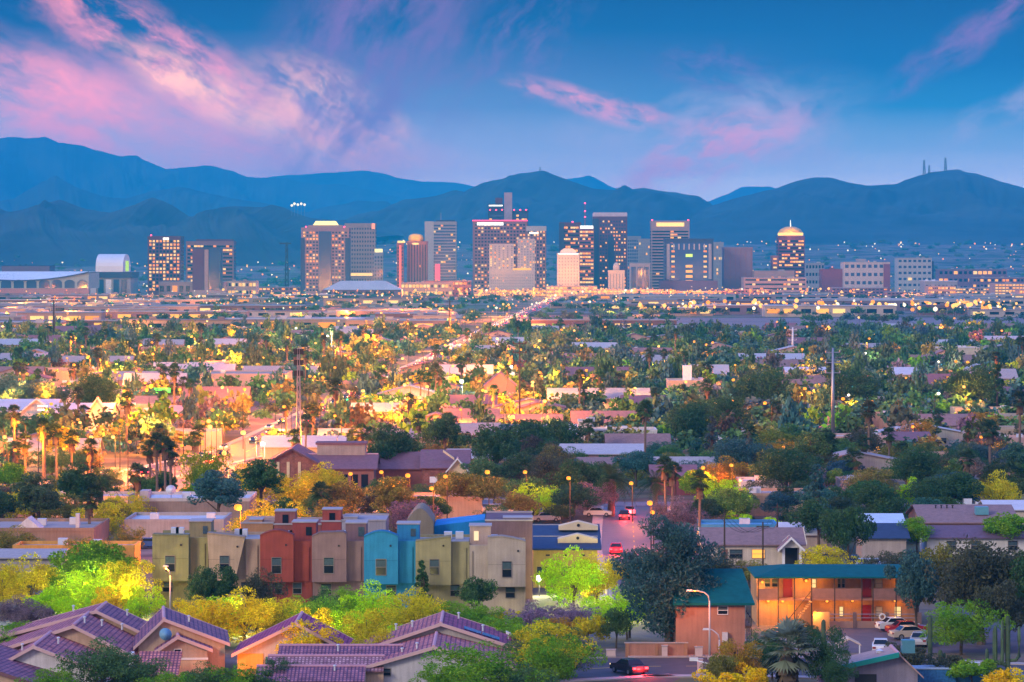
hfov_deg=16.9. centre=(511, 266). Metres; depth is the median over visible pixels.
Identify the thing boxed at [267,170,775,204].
farthest range
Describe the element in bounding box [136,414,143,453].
street lamp
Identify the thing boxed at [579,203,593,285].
office tower
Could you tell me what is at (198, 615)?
feathery tree
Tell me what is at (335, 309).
warehouse
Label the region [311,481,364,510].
shade tree
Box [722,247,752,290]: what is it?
windowless block
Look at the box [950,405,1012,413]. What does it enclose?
house
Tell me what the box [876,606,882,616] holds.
window
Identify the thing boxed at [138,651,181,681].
tiled shed
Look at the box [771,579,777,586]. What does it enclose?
window
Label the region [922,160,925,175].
radio mast
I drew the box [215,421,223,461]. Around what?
street lamp
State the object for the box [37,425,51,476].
fan palm
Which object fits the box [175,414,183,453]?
street lamp
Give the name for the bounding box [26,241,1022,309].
distant city lights
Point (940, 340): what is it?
house
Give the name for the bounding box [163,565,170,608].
street lamp
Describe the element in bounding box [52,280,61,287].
arched window
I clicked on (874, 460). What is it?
house
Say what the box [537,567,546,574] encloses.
window
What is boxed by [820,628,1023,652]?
motel car park
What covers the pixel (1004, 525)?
shade tree
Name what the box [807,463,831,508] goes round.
pine tree
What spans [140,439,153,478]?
fan palm
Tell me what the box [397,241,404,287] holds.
stair tower
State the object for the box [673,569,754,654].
salmon block
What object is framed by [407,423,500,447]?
house
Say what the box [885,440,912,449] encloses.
shade tree
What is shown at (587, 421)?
fan palm
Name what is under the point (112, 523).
feathery tree
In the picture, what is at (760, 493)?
house
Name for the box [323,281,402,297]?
convention hall
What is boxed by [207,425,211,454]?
street lamp
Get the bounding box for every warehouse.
[0,293,26,294]
[0,294,26,298]
[0,298,77,302]
[0,301,67,304]
[0,303,86,311]
[0,306,50,311]
[0,307,45,307]
[0,310,48,313]
[0,313,26,319]
[0,317,52,320]
[0,319,65,328]
[8,295,53,298]
[9,309,105,319]
[19,295,83,298]
[27,301,115,305]
[29,293,111,298]
[61,317,117,325]
[63,309,223,319]
[64,304,199,310]
[78,298,111,301]
[96,302,143,305]
[105,306,169,310]
[109,298,159,302]
[109,301,160,304]
[111,296,236,302]
[121,316,280,332]
[139,303,305,310]
[159,298,221,304]
[200,292,244,296]
[205,308,306,316]
[206,293,251,297]
[220,309,249,317]
[225,315,364,327]
[237,296,305,303]
[241,315,321,317]
[284,293,363,298]
[306,310,326,311]
[307,312,452,316]
[322,315,461,325]
[323,296,413,305]
[327,306,428,311]
[336,308,438,316]
[345,316,398,327]
[351,305,406,307]
[358,302,444,309]
[375,310,438,317]
[377,317,458,325]
[387,294,438,301]
[413,312,455,318]
[526,316,676,327]
[550,300,624,307]
[566,293,618,299]
[606,302,705,309]
[618,293,735,299]
[626,297,717,300]
[627,297,677,302]
[646,294,721,299]
[659,301,703,302]
[667,305,712,315]
[692,303,790,314]
[709,298,774,303]
[738,293,839,299]
[761,303,895,316]
[769,297,818,299]
[773,298,910,310]
[782,290,830,293]
[802,297,899,299]
[852,298,918,308]
[874,297,960,303]
[900,297,996,306]
[911,295,996,297]
[915,305,997,313]
[917,303,964,314]
[944,293,1023,296]
[967,307,1023,316]
[997,296,1023,298]
[997,299,1023,305]
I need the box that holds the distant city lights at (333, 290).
[14,243,1012,308]
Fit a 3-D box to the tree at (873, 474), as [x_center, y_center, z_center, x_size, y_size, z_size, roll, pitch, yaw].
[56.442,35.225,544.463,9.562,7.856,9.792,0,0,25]
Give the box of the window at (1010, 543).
[1008,541,1017,550]
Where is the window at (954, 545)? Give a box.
[946,541,955,550]
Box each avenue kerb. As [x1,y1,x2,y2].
[40,297,550,484]
[118,297,562,486]
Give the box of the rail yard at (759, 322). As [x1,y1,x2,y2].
[638,318,1023,330]
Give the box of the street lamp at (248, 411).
[243,410,249,448]
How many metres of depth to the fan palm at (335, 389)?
755.09 m
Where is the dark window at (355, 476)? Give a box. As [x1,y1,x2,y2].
[351,474,357,487]
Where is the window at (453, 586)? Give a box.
[450,584,459,596]
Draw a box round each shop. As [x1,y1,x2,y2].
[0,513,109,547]
[12,538,140,566]
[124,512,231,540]
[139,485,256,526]
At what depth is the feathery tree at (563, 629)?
323.72 m
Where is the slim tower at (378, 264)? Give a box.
[374,249,383,280]
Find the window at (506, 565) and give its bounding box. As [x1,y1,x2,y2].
[502,561,511,577]
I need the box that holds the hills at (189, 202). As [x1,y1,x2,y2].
[0,176,391,219]
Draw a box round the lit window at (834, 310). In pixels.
[833,309,844,312]
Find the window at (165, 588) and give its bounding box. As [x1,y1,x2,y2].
[162,582,172,591]
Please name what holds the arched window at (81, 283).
in the arena
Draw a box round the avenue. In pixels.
[111,297,560,485]
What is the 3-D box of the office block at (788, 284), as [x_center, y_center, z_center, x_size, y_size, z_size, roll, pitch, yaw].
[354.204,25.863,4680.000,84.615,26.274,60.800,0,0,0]
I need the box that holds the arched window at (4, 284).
[1,281,10,287]
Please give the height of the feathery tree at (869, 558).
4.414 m
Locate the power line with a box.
[720,517,766,531]
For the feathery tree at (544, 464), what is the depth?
569.08 m
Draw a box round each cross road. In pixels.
[489,312,915,312]
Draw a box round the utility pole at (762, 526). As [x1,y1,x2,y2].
[756,522,769,564]
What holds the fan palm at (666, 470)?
on the ground at (944, 258)
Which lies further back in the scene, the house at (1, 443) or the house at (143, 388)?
the house at (143, 388)
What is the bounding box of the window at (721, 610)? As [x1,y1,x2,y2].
[717,606,727,614]
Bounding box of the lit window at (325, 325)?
[318,323,335,327]
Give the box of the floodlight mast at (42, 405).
[38,404,46,410]
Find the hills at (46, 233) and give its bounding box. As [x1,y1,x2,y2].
[0,198,402,265]
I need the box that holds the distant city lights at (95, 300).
[40,240,1013,308]
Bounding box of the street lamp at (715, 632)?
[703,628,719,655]
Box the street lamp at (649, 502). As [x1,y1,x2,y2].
[647,501,652,547]
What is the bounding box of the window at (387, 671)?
[384,668,390,675]
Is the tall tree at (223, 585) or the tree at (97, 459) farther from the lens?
the tree at (97, 459)
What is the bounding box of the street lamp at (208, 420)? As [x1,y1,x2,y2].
[207,419,216,455]
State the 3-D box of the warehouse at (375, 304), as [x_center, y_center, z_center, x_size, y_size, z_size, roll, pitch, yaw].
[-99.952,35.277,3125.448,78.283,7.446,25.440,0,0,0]
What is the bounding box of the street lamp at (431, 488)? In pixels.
[429,487,433,512]
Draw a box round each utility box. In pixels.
[606,649,615,656]
[661,645,667,655]
[694,646,702,655]
[697,658,702,673]
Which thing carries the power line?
attached to the utility pole at (724, 516)
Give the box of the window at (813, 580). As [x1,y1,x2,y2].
[812,579,815,587]
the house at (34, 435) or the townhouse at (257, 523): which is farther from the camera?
the house at (34, 435)
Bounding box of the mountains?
[346,169,1023,244]
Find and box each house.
[0,325,15,334]
[0,339,47,348]
[0,353,51,366]
[0,366,46,374]
[0,367,53,380]
[0,398,62,432]
[0,438,28,460]
[0,548,68,577]
[0,601,171,681]
[0,644,68,681]
[18,491,134,516]
[24,380,77,385]
[25,349,48,352]
[28,335,73,341]
[28,438,104,465]
[30,429,92,437]
[45,366,99,378]
[53,397,119,431]
[55,326,92,332]
[56,371,91,380]
[61,356,135,365]
[62,389,122,402]
[70,371,117,381]
[91,325,122,330]
[111,402,153,409]
[116,371,182,386]
[120,408,148,422]
[122,373,187,384]
[128,396,186,404]
[133,605,229,676]
[136,346,177,354]
[136,382,182,393]
[141,427,221,449]
[143,339,185,346]
[152,362,224,368]
[165,364,236,383]
[169,405,182,426]
[182,386,251,409]
[199,370,292,398]
[202,399,250,421]
[205,360,237,366]
[214,339,246,350]
[231,611,356,675]
[242,366,318,372]
[255,610,561,681]
[260,435,347,459]
[291,330,313,334]
[300,350,360,364]
[317,428,403,450]
[329,326,357,331]
[340,329,373,333]
[351,403,402,424]
[366,452,421,488]
[375,337,395,343]
[376,384,449,399]
[382,492,482,518]
[400,360,445,380]
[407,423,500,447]
[412,378,461,392]
[415,324,432,329]
[424,418,476,422]
[426,411,443,417]
[439,364,493,375]
[443,408,499,422]
[449,395,497,407]
[457,345,499,359]
[470,372,517,380]
[471,450,514,467]
[483,330,517,336]
[483,337,530,344]
[483,371,516,402]
[492,397,565,413]
[495,414,562,422]
[496,342,516,351]
[515,401,563,413]
[532,520,601,587]
[547,388,650,410]
[552,353,604,361]
[559,444,643,472]
[565,367,630,386]
[570,411,651,426]
[572,342,617,349]
[577,426,656,438]
[577,457,613,480]
[578,417,594,437]
[604,433,670,450]
[609,333,659,341]
[620,395,670,402]
[629,355,672,362]
[632,348,671,353]
[647,325,692,328]
[647,464,696,494]
[653,457,738,486]
[682,364,728,374]
[697,527,806,564]
[701,342,732,353]
[701,518,776,526]
[731,487,842,515]
[736,475,778,487]
[738,353,804,361]
[740,359,798,368]
[765,323,795,326]
[766,345,807,356]
[775,522,840,553]
[777,379,830,403]
[782,367,825,374]
[783,326,807,331]
[785,375,867,378]
[786,337,829,345]
[808,396,883,407]
[814,639,923,681]
[827,411,887,429]
[829,343,880,348]
[833,450,902,479]
[834,432,886,450]
[835,475,886,488]
[856,523,909,558]
[859,513,904,522]
[866,323,913,330]
[867,451,947,455]
[875,423,964,447]
[884,431,930,443]
[886,367,919,380]
[886,414,976,433]
[905,504,1018,541]
[909,374,950,389]
[910,355,974,364]
[920,525,1023,555]
[926,345,979,354]
[927,339,973,343]
[933,349,945,354]
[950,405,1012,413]
[954,498,977,503]
[961,387,1023,401]
[963,369,1017,383]
[977,500,1023,523]
[984,323,1013,329]
[984,336,1023,340]
[994,413,1018,419]
[995,427,1014,434]
[999,434,1023,445]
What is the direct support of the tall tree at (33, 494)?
on the ground at (944, 258)
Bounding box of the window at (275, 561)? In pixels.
[271,557,280,573]
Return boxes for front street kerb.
[534,674,816,681]
[582,655,1023,664]
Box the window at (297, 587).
[293,583,301,593]
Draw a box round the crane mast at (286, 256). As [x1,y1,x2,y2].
[279,242,290,286]
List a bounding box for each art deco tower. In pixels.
[557,248,579,285]
[608,262,624,288]
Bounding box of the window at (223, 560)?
[219,556,228,570]
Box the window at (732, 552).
[729,549,742,558]
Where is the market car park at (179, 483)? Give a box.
[158,462,265,491]
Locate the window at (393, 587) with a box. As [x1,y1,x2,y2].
[386,585,395,595]
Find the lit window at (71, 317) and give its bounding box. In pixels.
[67,316,80,319]
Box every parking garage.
[92,292,140,297]
[139,294,183,296]
[989,282,1023,293]
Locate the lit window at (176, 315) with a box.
[170,314,181,317]
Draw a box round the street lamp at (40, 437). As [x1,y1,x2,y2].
[38,436,41,472]
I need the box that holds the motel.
[747,564,918,629]
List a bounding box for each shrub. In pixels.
[91,462,104,473]
[570,614,610,641]
[624,469,646,481]
[691,669,743,681]
[723,514,751,518]
[734,662,768,681]
[884,641,930,664]
[921,653,962,667]
[945,659,1001,681]
[981,667,1023,681]
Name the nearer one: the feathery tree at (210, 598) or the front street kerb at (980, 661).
the front street kerb at (980, 661)
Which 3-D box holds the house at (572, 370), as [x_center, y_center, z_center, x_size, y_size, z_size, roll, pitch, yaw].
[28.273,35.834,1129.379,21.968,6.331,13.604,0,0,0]
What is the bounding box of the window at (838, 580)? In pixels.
[837,579,840,587]
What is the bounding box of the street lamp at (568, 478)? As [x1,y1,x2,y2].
[566,476,570,521]
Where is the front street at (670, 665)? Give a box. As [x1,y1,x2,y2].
[520,657,1023,678]
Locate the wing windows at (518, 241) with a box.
[518,241,533,267]
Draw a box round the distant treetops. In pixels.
[0,238,1023,454]
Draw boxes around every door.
[783,579,791,596]
[788,605,795,619]
[863,579,870,596]
[863,605,870,620]
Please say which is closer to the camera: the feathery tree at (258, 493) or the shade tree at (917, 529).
the shade tree at (917, 529)
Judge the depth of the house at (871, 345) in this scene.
1490.47 m
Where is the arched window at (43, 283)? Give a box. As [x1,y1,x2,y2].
[39,280,48,287]
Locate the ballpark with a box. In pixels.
[89,254,138,293]
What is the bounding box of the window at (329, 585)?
[321,583,331,594]
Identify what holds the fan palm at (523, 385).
on the ground at (944, 258)
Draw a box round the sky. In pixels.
[0,0,1023,200]
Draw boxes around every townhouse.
[152,518,215,612]
[207,529,263,606]
[240,516,274,531]
[260,519,318,607]
[273,509,321,531]
[312,520,368,611]
[321,507,343,530]
[341,513,388,532]
[364,521,420,608]
[407,503,434,533]
[416,531,469,612]
[434,514,484,533]
[469,523,525,612]
[485,511,532,601]
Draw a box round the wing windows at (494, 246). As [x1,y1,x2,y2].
[490,246,512,267]
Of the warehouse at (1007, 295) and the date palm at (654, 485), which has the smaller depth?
the date palm at (654, 485)
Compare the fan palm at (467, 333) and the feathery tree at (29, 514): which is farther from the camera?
the fan palm at (467, 333)
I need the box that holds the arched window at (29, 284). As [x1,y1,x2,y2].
[26,281,36,287]
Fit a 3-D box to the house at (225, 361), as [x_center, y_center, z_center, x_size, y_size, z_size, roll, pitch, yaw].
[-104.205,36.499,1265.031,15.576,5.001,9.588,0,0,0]
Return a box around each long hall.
[2,264,54,270]
[159,280,226,294]
[920,280,956,291]
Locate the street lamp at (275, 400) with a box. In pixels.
[275,385,282,420]
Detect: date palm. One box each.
[90,466,126,513]
[593,461,640,515]
[630,468,676,506]
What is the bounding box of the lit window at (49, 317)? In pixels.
[48,316,61,319]
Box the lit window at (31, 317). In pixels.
[30,316,43,319]
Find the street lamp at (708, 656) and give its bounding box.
[686,589,711,659]
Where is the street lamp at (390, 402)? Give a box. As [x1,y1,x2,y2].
[389,401,392,424]
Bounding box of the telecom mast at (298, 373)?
[294,348,303,443]
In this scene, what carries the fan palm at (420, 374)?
on the ground at (944, 258)
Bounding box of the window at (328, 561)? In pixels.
[323,557,333,573]
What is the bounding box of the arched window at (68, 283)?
[65,280,74,287]
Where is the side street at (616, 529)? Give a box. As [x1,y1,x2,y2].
[601,506,664,599]
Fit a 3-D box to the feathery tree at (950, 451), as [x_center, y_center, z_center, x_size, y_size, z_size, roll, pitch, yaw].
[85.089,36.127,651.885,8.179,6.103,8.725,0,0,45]
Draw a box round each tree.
[0,374,25,398]
[0,377,74,402]
[0,406,13,466]
[0,461,34,486]
[0,486,12,514]
[0,490,17,517]
[0,492,18,517]
[0,525,44,547]
[0,552,66,603]
[0,568,30,611]
[0,593,47,624]
[0,620,32,629]
[0,628,15,642]
[4,490,63,517]
[6,453,35,469]
[8,600,54,624]
[9,470,64,517]
[13,667,78,681]
[21,585,78,615]
[31,446,70,475]
[37,426,79,469]
[40,493,91,517]
[45,556,94,595]
[47,469,83,481]
[47,539,139,596]
[49,478,58,490]
[49,596,90,615]
[53,636,154,681]
[57,462,109,516]
[57,569,117,607]
[59,449,96,466]
[62,536,110,555]
[67,370,122,402]
[71,502,126,533]
[74,444,105,472]
[85,553,135,590]
[86,651,171,681]
[89,586,130,612]
[94,467,125,486]
[97,499,132,534]
[100,558,163,603]
[105,480,124,490]
[105,490,156,524]
[106,524,145,546]
[120,584,165,618]
[124,476,158,494]
[135,670,194,681]
[143,470,177,491]
[173,595,208,615]
[175,661,237,681]
[178,445,241,487]
[179,484,198,491]
[182,599,226,627]
[184,565,217,602]
[186,467,246,511]
[193,586,281,642]
[196,594,244,613]
[203,564,239,600]
[204,663,278,681]
[222,499,281,531]
[225,609,249,637]
[228,463,291,507]
[230,597,282,635]
[232,459,286,514]
[240,566,288,604]
[244,668,289,681]
[256,503,275,513]
[259,500,310,516]
[260,597,302,628]
[263,656,300,673]
[268,473,329,504]
[274,496,302,508]
[275,619,343,653]
[282,594,319,618]
[296,488,333,514]
[297,461,357,492]
[297,510,321,516]
[299,607,343,629]
[304,585,342,619]
[305,492,327,510]
[306,594,362,626]
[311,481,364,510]
[314,499,359,516]
[326,585,359,610]
[328,607,375,637]
[330,579,402,629]
[338,607,397,640]
[350,627,393,643]
[357,485,384,512]
[362,476,415,532]
[363,422,419,458]
[365,477,387,497]
[376,495,420,524]
[376,588,405,628]
[377,585,442,626]
[385,498,443,529]
[386,623,410,631]
[408,662,470,681]
[409,438,432,451]
[409,495,453,515]
[411,483,434,491]
[414,560,432,607]
[416,414,466,448]
[418,443,441,451]
[418,639,548,681]
[426,599,449,613]
[426,608,461,616]
[431,470,459,486]
[432,472,502,500]
[433,600,490,624]
[454,575,498,607]
[457,423,522,481]
[460,456,508,481]
[462,605,505,626]
[464,441,485,448]
[471,615,529,628]
[472,504,508,521]
[481,477,508,503]
[481,616,513,632]
[484,661,559,681]
[490,609,525,625]
[494,491,542,510]
[498,422,528,477]
[501,451,541,480]
[502,476,551,491]
[502,599,558,633]
[503,640,544,674]
[504,454,540,479]
[505,419,559,450]
[505,484,542,494]
[507,616,575,642]
[507,618,597,672]
[509,447,541,462]
[512,482,559,521]
[513,434,559,454]
[517,634,607,681]
[519,441,573,489]
[531,545,609,607]
[532,440,567,453]
[535,616,580,638]
[536,625,596,675]
[538,416,588,443]
[538,445,579,483]
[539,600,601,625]
[543,458,606,509]
[543,505,575,523]
[548,482,601,520]
[561,551,622,602]
[566,446,588,456]
[576,482,618,516]
[578,595,613,626]
[593,462,611,488]
[594,474,627,491]
[599,584,655,639]
[600,606,632,647]
[609,513,728,641]
[610,450,666,486]
[619,452,653,477]
[646,440,676,456]
[648,495,710,532]
[653,444,685,456]
[661,451,684,456]
[664,397,726,448]
[678,469,724,493]
[679,460,713,473]
[679,498,724,518]
[682,462,742,490]
[687,445,703,455]
[688,438,703,451]
[690,448,702,456]
[693,479,752,515]
[693,487,759,515]
[698,449,718,456]
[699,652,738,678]
[701,455,756,484]
[701,550,743,568]
[702,415,718,453]
[706,394,751,427]
[709,434,795,475]
[711,638,763,675]
[720,486,759,515]
[724,560,766,588]
[727,367,796,399]
[741,637,795,680]
[743,478,785,487]
[744,628,781,656]
[745,445,827,486]
[753,426,800,444]
[759,491,801,512]
[762,440,781,448]
[766,439,794,451]
[772,486,797,508]
[774,504,798,521]
[777,422,809,442]
[784,496,842,552]
[784,618,820,652]
[790,480,809,487]
[792,431,838,459]
[793,468,826,479]
[793,485,844,504]
[795,543,863,563]
[804,625,850,681]
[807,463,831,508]
[815,366,884,402]
[817,506,876,562]
[822,653,859,681]
[823,468,848,484]
[825,485,858,504]
[825,495,854,516]
[826,460,864,471]
[830,456,851,462]
[831,438,860,450]
[833,445,844,451]
[838,428,885,450]
[838,474,898,507]
[841,469,860,475]
[842,498,871,522]
[844,466,900,508]
[846,480,892,505]
[852,482,908,512]
[856,555,890,563]
[862,550,906,563]
[873,444,905,457]
[883,547,939,626]
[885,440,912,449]
[885,445,947,482]
[887,458,907,484]
[888,488,905,501]
[896,476,917,506]
[897,516,933,552]
[900,420,939,441]
[900,446,933,458]
[902,481,933,497]
[903,497,943,517]
[911,475,951,501]
[912,441,944,450]
[919,541,971,631]
[920,470,972,482]
[920,599,1015,654]
[922,534,1023,644]
[929,496,962,503]
[930,455,957,476]
[933,361,993,400]
[933,471,979,500]
[938,458,964,472]
[938,472,984,501]
[942,442,984,460]
[943,449,990,464]
[951,441,976,449]
[956,412,999,429]
[956,442,997,459]
[956,457,989,477]
[959,432,1004,445]
[961,421,974,444]
[972,469,1023,501]
[973,579,1023,652]
[978,477,990,488]
[980,440,1013,454]
[980,457,1009,479]
[981,512,1023,539]
[984,363,1009,406]
[995,472,1023,498]
[996,445,1015,460]
[998,441,1023,471]
[1007,550,1023,611]
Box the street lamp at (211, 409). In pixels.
[205,408,213,451]
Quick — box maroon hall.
[819,268,842,291]
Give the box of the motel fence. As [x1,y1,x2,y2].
[830,612,921,627]
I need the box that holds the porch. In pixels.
[837,636,860,654]
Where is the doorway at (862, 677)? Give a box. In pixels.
[855,674,876,681]
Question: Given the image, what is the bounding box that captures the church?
[666,365,706,390]
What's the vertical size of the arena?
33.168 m
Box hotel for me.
[489,239,534,288]
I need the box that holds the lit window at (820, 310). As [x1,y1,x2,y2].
[816,309,828,312]
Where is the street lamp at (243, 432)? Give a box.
[240,430,245,466]
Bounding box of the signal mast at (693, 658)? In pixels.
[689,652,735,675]
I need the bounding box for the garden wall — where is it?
[624,642,687,656]
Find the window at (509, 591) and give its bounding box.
[505,587,514,597]
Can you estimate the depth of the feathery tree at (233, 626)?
355.80 m
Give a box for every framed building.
[840,259,889,291]
[895,257,933,291]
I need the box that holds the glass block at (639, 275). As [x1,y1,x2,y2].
[629,263,649,288]
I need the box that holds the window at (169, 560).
[165,556,174,571]
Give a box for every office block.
[259,285,300,294]
[424,280,470,295]
[723,288,772,296]
[741,276,806,293]
[752,269,793,276]
[805,262,823,291]
[829,286,886,296]
[884,291,924,295]
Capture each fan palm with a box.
[6,404,22,451]
[6,439,21,465]
[12,362,19,376]
[14,432,33,474]
[15,346,24,356]
[17,362,29,380]
[33,368,43,380]
[34,417,50,478]
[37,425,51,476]
[47,423,63,477]
[63,429,80,468]
[67,332,74,352]
[67,362,80,380]
[71,385,83,412]
[78,405,91,429]
[78,489,99,523]
[81,327,90,348]
[81,437,99,472]
[91,347,102,371]
[102,328,108,339]
[119,391,136,454]
[126,339,132,350]
[126,462,148,501]
[131,320,136,332]
[136,337,142,352]
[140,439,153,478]
[147,431,162,491]
[151,422,168,473]
[152,333,161,352]
[156,389,172,403]
[156,435,174,491]
[157,366,169,379]
[161,441,179,484]
[168,362,181,404]
[171,382,178,395]
[177,375,186,390]
[184,378,195,396]
[186,430,203,461]
[190,424,205,458]
[198,323,204,336]
[209,334,215,359]
[225,375,235,385]
[263,335,269,349]
[279,399,292,431]
[283,340,290,363]
[286,428,302,445]
[290,348,298,359]
[299,343,309,365]
[299,413,312,447]
[301,352,309,393]
[303,402,320,434]
[306,480,333,514]
[319,335,328,354]
[327,378,342,427]
[328,324,334,345]
[333,332,339,354]
[336,331,344,355]
[343,428,359,440]
[345,386,361,405]
[353,423,369,440]
[359,326,365,337]
[364,425,375,446]
[375,367,388,391]
[403,393,415,410]
[411,413,424,438]
[415,369,424,398]
[422,372,433,395]
[430,343,440,359]
[430,362,441,390]
[434,369,446,396]
[440,411,458,438]
[453,355,468,384]
[463,328,470,342]
[464,352,472,363]
[486,323,491,344]
[488,384,499,407]
[502,365,511,397]
[515,321,520,336]
[516,383,527,392]
[557,319,563,328]
[573,368,586,403]
[577,385,588,405]
[579,417,597,443]
[593,370,605,385]
[595,383,605,397]
[613,372,624,382]
[623,383,634,394]
[634,403,643,424]
[636,399,653,474]
[644,347,654,367]
[648,387,660,396]
[650,333,657,340]
[654,455,675,510]
[659,348,667,358]
[667,460,682,509]
[672,328,678,349]
[680,350,688,363]
[688,468,711,545]
[699,378,713,398]
[700,431,713,450]
[702,361,713,376]
[742,423,757,444]
[755,615,818,681]
[770,400,781,414]
[818,431,840,482]
[824,360,835,373]
[843,447,863,471]
[856,433,872,452]
[860,399,877,451]
[880,426,896,455]
[893,441,910,457]
[932,408,945,425]
[956,447,975,472]
[980,418,1000,479]
[991,351,1000,369]
[1000,460,1023,499]
[1011,389,1023,443]
[1014,336,1021,356]
[1017,336,1023,353]
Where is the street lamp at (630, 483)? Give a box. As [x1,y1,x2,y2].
[629,482,632,521]
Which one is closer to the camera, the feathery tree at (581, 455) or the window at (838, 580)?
the window at (838, 580)
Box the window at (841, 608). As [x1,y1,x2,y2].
[839,606,843,616]
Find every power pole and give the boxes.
[51,300,56,332]
[401,397,415,422]
[449,300,452,326]
[513,339,526,413]
[789,327,796,345]
[825,348,840,432]
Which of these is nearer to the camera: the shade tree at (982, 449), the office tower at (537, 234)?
the shade tree at (982, 449)
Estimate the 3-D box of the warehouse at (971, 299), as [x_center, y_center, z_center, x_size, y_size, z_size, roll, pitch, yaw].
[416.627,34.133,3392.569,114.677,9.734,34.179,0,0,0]
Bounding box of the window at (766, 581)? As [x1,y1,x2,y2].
[764,579,769,586]
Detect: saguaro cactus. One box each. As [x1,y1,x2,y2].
[821,619,825,648]
[928,615,932,660]
[938,650,945,660]
[985,628,1000,670]
[994,616,1020,671]
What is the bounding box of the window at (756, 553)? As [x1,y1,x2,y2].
[752,549,764,558]
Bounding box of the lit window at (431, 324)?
[417,323,432,325]
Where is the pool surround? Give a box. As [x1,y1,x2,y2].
[912,662,1023,681]
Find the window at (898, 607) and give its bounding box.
[894,606,900,616]
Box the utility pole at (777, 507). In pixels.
[771,503,782,526]
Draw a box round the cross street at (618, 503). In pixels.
[139,495,1023,505]
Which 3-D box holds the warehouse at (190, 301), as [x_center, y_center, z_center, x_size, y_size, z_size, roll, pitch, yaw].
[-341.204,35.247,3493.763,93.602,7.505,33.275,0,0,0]
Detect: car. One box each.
[141,467,155,475]
[141,537,151,545]
[167,458,180,465]
[218,451,230,457]
[219,444,229,450]
[249,437,258,443]
[265,424,273,427]
[532,512,560,521]
[583,507,611,516]
[609,542,622,553]
[610,658,647,674]
[619,510,629,519]
[624,505,634,514]
[846,555,858,563]
[872,638,887,649]
[874,617,919,631]
[885,620,927,630]
[888,625,933,639]
[910,631,927,646]
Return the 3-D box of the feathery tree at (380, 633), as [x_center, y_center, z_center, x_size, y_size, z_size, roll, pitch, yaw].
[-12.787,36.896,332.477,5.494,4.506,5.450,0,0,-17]
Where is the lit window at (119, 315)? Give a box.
[118,314,130,317]
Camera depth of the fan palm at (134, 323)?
1645.82 m
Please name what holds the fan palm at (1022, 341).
on the ground at (944, 258)
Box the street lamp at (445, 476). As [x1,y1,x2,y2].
[443,475,447,517]
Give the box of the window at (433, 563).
[429,559,438,574]
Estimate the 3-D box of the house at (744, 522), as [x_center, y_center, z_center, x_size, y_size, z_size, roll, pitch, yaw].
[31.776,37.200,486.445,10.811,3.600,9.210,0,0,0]
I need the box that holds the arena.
[0,271,98,294]
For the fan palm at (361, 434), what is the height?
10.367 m
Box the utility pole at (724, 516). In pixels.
[718,512,730,566]
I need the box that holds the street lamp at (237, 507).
[234,504,241,528]
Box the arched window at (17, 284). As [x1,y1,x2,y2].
[14,281,23,287]
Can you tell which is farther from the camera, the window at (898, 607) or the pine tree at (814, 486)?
the pine tree at (814, 486)
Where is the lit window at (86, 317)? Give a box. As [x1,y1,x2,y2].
[85,316,98,319]
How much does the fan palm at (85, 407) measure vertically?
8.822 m
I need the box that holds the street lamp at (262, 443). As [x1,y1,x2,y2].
[260,442,264,460]
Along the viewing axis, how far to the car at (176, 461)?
675.89 m
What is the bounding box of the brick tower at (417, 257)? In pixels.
[406,234,427,281]
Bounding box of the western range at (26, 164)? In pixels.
[0,137,404,211]
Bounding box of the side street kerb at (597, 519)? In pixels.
[592,506,613,599]
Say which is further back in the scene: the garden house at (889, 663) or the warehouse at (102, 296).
the warehouse at (102, 296)
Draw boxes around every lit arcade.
[227,280,258,295]
[401,281,452,296]
[474,288,545,296]
[546,285,596,296]
[597,288,661,293]
[660,290,725,293]
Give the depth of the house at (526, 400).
872.25 m
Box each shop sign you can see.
[154,388,169,392]
[430,477,436,484]
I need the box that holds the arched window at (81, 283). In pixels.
[77,280,86,287]
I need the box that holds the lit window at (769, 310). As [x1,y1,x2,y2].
[767,309,779,312]
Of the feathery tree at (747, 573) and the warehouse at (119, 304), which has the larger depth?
the warehouse at (119, 304)
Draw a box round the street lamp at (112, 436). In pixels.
[111,435,115,466]
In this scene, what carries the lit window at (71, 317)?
in the warehouse at (33, 314)
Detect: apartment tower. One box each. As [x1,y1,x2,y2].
[627,236,640,288]
[637,239,649,262]
[713,242,723,290]
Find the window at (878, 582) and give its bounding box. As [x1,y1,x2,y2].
[875,579,882,587]
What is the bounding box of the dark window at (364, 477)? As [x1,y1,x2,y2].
[361,474,367,486]
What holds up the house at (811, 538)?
on the ground at (944, 258)
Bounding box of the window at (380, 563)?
[376,559,385,574]
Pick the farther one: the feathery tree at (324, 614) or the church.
the church
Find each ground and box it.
[0,244,1023,681]
[745,639,840,656]
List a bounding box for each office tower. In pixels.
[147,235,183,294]
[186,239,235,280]
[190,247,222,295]
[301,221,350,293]
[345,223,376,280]
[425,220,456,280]
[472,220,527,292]
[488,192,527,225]
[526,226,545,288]
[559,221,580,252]
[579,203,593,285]
[592,212,626,288]
[650,220,689,288]
[659,239,717,290]
[770,220,804,276]
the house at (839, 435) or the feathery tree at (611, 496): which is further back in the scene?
the house at (839, 435)

